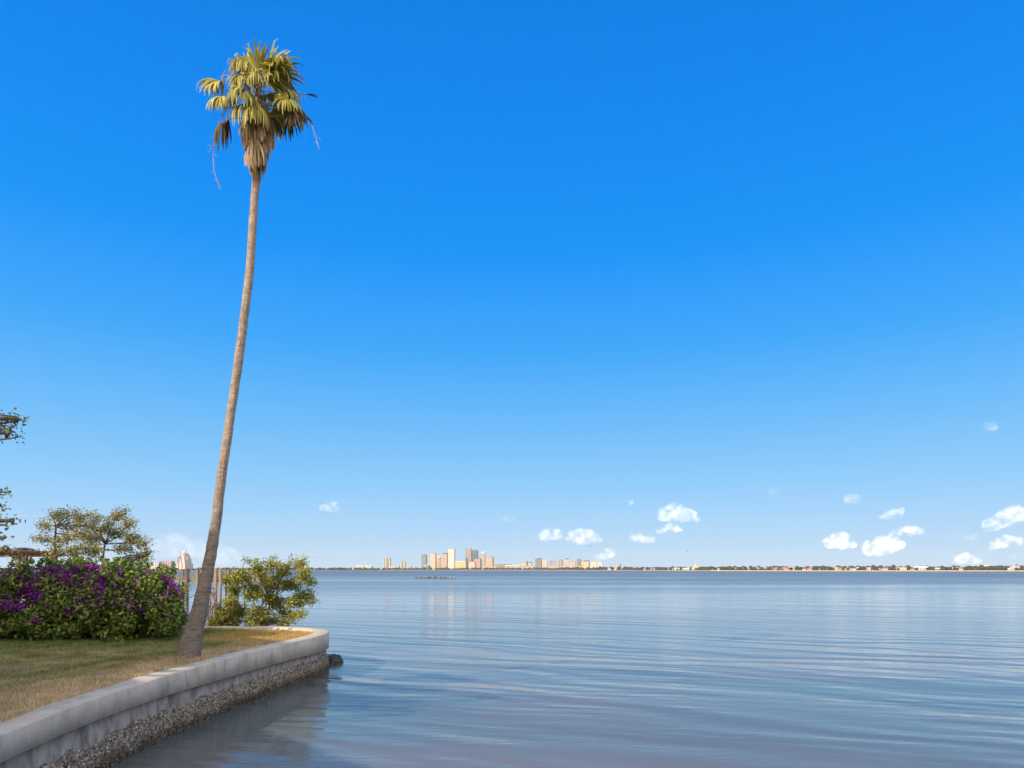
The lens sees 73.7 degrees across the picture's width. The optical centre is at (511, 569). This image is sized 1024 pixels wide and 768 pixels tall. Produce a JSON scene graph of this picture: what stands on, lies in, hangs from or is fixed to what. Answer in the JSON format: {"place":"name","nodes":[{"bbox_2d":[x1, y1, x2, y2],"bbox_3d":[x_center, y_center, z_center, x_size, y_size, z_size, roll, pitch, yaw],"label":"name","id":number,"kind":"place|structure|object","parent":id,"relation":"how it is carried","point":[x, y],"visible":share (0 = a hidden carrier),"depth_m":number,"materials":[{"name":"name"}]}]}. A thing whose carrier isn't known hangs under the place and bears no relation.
{"place":"outdoors","nodes":[
{"label":"outdoors","id":0,"kind":"place"},
{"bbox_2d":[0,627,315,721],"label":"lawn","id":1,"kind":"structure","parent":0,"point":[49,681],"depth_m":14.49,"materials":[{"name":"plant"}]},
{"bbox_2d":[0,407,29,563],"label":"live oak","id":2,"kind":"object","parent":1,"relation":"on","point":[11,419],"visible":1,"depth_m":10.02,"materials":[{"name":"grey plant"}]},
{"bbox_2d":[0,555,193,641],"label":"bougainvillea hedge","id":3,"kind":"object","parent":1,"relation":"on","point":[76,596],"visible":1,"depth_m":19.63,"materials":[{"name":"green plant"}]},
{"bbox_2d":[178,578,194,627],"bbox_3d":[-11.370,1.260,23.529,1.054,1.912,1.147,0,0,0],"label":"shrub","id":4,"kind":"object","parent":1,"relation":"on","point":[185,587],"visible":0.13,"depth_m":23.54,"materials":[{"name":"green plant"}]},
{"bbox_2d":[205,605,240,625],"bbox_3d":[-10.523,2.275,24.696,1.278,2.050,1.101,0,0,-35],"label":"shrub","id":5,"kind":"object","parent":1,"relation":"on","point":[223,619],"visible":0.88,"depth_m":24.50,"materials":[{"name":"green plant"}]},
{"bbox_2d":[173,38,319,661],"bbox_3d":[-5.871,-4.735,15.390,3.106,13.969,1.998,0,0,21],"label":"palm tree","id":6,"kind":"object","parent":1,"relation":"on","point":[257,135],"visible":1,"depth_m":15.16,"materials":[{"name":"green plant"}]},
{"bbox_2d":[0,0,1023,569],"label":"sky","id":7,"kind":"structure","parent":0,"point":[628,283],"materials":[{"name":"blue"}]},
{"bbox_2d":[21,570,1023,767],"bbox_3d":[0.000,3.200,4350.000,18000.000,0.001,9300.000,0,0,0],"label":"water","id":8,"kind":"structure","parent":0,"point":[657,669],"depth_m":20.63,"materials":[{"name":"blue liquid"}]},
{"bbox_2d":[0,602,328,767],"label":"seawall","id":9,"kind":"object","parent":8,"relation":"in","point":[109,726],"visible":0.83,"depth_m":12.41,"materials":[{"name":"concrete"}]},
{"bbox_2d":[122,569,269,603],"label":"pier","id":10,"kind":"structure","parent":8,"relation":"in","point":[215,580],"depth_m":63.90,"materials":[{"name":"wood"}]},
{"bbox_2d":[205,588,223,625],"bbox_3d":[-10.712,1.925,24.404,0.571,2.750,0.897,0,0,26],"label":"dry shrub","id":11,"kind":"object","parent":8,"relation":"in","point":[214,599],"visible":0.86,"depth_m":24.43,"materials":[{"name":"grey plant"}]},
{"bbox_2d":[217,553,320,625],"bbox_3d":[-8.857,1.377,24.866,3.614,3.949,2.756,0,0,-7],"label":"mangrove bush","id":12,"kind":"object","parent":8,"relation":"in","point":[270,598],"visible":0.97,"depth_m":24.64,"materials":[{"name":"green plant"}]},
{"bbox_2d":[328,654,343,662],"bbox_3d":[-6.209,3.153,23.605,0.776,0.482,0.631,0,0,0],"label":"rock","id":13,"kind":"object","parent":8,"relation":"in","point":[334,658],"visible":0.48,"depth_m":23.39,"materials":[{"name":"grey stone"}]},
{"bbox_2d":[414,578,455,578],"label":"oyster bar","id":14,"kind":"object","parent":8,"relation":"in","point":[434,578],"visible":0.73,"depth_m":240.38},
{"label":"far shore","id":15,"kind":"structure","parent":0,"visible":0},
{"bbox_2d":[149,562,162,568],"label":"block","id":16,"kind":"structure","parent":15,"relation":"on","point":[155,565],"depth_m":3231.15,"materials":[{"name":"beige concrete"}]},
{"bbox_2d":[160,561,174,568],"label":"block","id":17,"kind":"structure","parent":15,"relation":"on","point":[168,564],"depth_m":3281.34,"materials":[{"name":"concrete"}]},
{"bbox_2d":[176,548,192,568],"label":"domed tower","id":18,"kind":"structure","parent":15,"relation":"on","point":[184,560],"depth_m":3182.32,"materials":[{"name":"beige concrete"}]},
{"bbox_2d":[384,556,386,567],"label":"office tower","id":19,"kind":"structure","parent":15,"relation":"on","point":[385,562],"depth_m":4692.31,"materials":[{"name":"beige concrete"}]},
{"bbox_2d":[387,558,390,568],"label":"office tower","id":20,"kind":"structure","parent":15,"relation":"on","point":[388,562],"depth_m":4693.49,"materials":[{"name":"beige concrete"}]},
{"bbox_2d":[421,554,426,567],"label":"office tower","id":21,"kind":"structure","parent":15,"relation":"on","point":[423,559],"depth_m":5488.26,"materials":[{"name":"grey concrete"}]},
{"bbox_2d":[430,553,436,569],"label":"office tower","id":22,"kind":"structure","parent":15,"relation":"on","point":[433,560],"depth_m":5485.19,"materials":[{"name":"beige concrete"}]},
{"bbox_2d":[437,556,440,567],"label":"office tower","id":23,"kind":"structure","parent":15,"relation":"on","point":[438,561],"depth_m":5689.47,"materials":[{"name":"concrete"}]},
{"bbox_2d":[441,553,447,567],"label":"office tower","id":24,"kind":"structure","parent":15,"relation":"on","point":[444,560],"depth_m":5481.73,"materials":[{"name":"concrete"}]},
{"bbox_2d":[448,549,454,569],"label":"office tower","id":25,"kind":"structure","parent":15,"relation":"on","point":[451,558],"depth_m":5384.15,"materials":[{"name":"beige concrete"}]},
{"bbox_2d":[455,561,465,567],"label":"hotel block","id":26,"kind":"structure","parent":15,"relation":"on","point":[460,564],"depth_m":5175.75,"materials":[{"name":"yellow concrete"}]},
{"bbox_2d":[466,548,471,567],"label":"office tower","id":27,"kind":"structure","parent":15,"relation":"on","point":[468,555],"depth_m":5485.45,"materials":[{"name":"beige concrete"}]},
{"bbox_2d":[469,561,475,568],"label":"block","id":28,"kind":"structure","parent":15,"relation":"on","point":[472,564],"depth_m":5084.75,"materials":[{"name":"beige concrete"}]},
{"bbox_2d":[472,550,477,560],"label":"office tower","id":29,"kind":"structure","parent":15,"relation":"on","point":[474,554],"depth_m":5606.52,"materials":[{"name":"glass"}]},
{"bbox_2d":[474,558,481,567],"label":"apartment block","id":30,"kind":"structure","parent":15,"relation":"on","point":[478,561],"depth_m":5283.26,"materials":[{"name":"pink concrete"}]},
{"bbox_2d":[481,552,484,569],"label":"office tower","id":31,"kind":"structure","parent":15,"relation":"on","point":[483,559],"depth_m":5486.88,"materials":[{"name":"beige concrete"}]},
{"bbox_2d":[486,556,493,565],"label":"apartment block","id":32,"kind":"structure","parent":15,"relation":"on","point":[489,560],"depth_m":5482.56,"materials":[{"name":"concrete"}]},
{"bbox_2d":[498,564,511,567],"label":"block","id":33,"kind":"structure","parent":15,"relation":"on","point":[501,565],"depth_m":4770.16,"materials":[{"name":"white concrete"}]},
{"bbox_2d":[505,565,519,569],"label":"hall","id":34,"kind":"structure","parent":15,"relation":"on","point":[512,566],"depth_m":4270.74,"materials":[{"name":"white concrete"}]},
{"bbox_2d":[2,565,1023,570],"bbox_3d":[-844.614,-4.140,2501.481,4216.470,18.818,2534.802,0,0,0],"label":"wood","id":35,"kind":"object","parent":15,"relation":"on","point":[980,567],"visible":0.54,"depth_m":1614.36,"materials":[{"name":"green plant"}]},
{"bbox_2d":[535,558,541,567],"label":"apartment tower","id":36,"kind":"structure","parent":15,"relation":"on","point":[538,562],"depth_m":3590.00,"materials":[{"name":"grey concrete"}]},
{"bbox_2d":[542,560,546,567],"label":"apartment tower","id":37,"kind":"structure","parent":15,"relation":"on","point":[544,563],"depth_m":3680.05,"materials":[{"name":"beige concrete"}]},
{"bbox_2d":[548,565,558,568],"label":"block","id":38,"kind":"structure","parent":15,"relation":"on","point":[553,566],"depth_m":3335.32,"materials":[{"name":"beige concrete"}]},
{"bbox_2d":[563,558,568,565],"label":"apartment tower","id":39,"kind":"structure","parent":15,"relation":"on","point":[565,561],"depth_m":3770.19,"materials":[{"name":"beige concrete"}]},
{"bbox_2d":[581,560,589,568],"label":"apartment tower","id":40,"kind":"structure","parent":15,"relation":"on","point":[585,564],"depth_m":3764.95,"materials":[{"name":"beige concrete"}]},
{"bbox_2d":[590,560,596,567],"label":"apartment tower","id":41,"kind":"structure","parent":15,"relation":"on","point":[593,563],"depth_m":3588.69,"materials":[{"name":"beige concrete"}]},
{"bbox_2d":[602,570,1023,570],"bbox_3d":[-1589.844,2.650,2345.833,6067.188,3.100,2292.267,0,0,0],"label":"bayfront wall","id":42,"kind":"structure","parent":15,"relation":"on","point":[813,570],"depth_m":1346.18,"materials":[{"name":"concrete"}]},
{"bbox_2d":[913,566,928,569],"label":"waterfront house","id":43,"kind":"structure","parent":15,"relation":"on","point":[921,567],"depth_m":1295.04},
{"bbox_2d":[1009,564,1019,569],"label":"waterfront house","id":44,"kind":"structure","parent":15,"relation":"on","point":[1013,567],"depth_m":1260.76,"materials":[{"name":"grey paint"}]},
{"label":"rear ground","id":45,"kind":"structure","parent":0,"visible":0},
{"bbox_2d":[0,550,63,610],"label":"pergola","id":46,"kind":"object","parent":45,"relation":"on","point":[26,553],"visible":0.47,"depth_m":30.05,"materials":[{"name":"brown wood"}]},
{"bbox_2d":[5,547,38,550],"bbox_3d":[-22.140,-0.897,30.577,1.824,0.224,1.648,0,0,0],"label":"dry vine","id":47,"kind":"object","parent":46,"relation":"on","point":[20,548],"visible":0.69,"depth_m":30.27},
{"bbox_2d":[25,504,108,560],"bbox_3d":[-18.098,-0.361,27.907,3.551,4.925,1.983,0,0,0],"label":"olive tree","id":48,"kind":"object","parent":45,"relation":"on","point":[56,515],"visible":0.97,"depth_m":27.73,"materials":[{"name":"green plant"}]},
{"bbox_2d":[82,504,159,566],"bbox_3d":[-16.437,-0.340,28.830,3.394,4.883,2.006,0,0,0],"label":"olive tree","id":49,"kind":"object","parent":45,"relation":"on","point":[119,515],"visible":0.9,"depth_m":28.59,"materials":[{"name":"green plant"}]}
]}

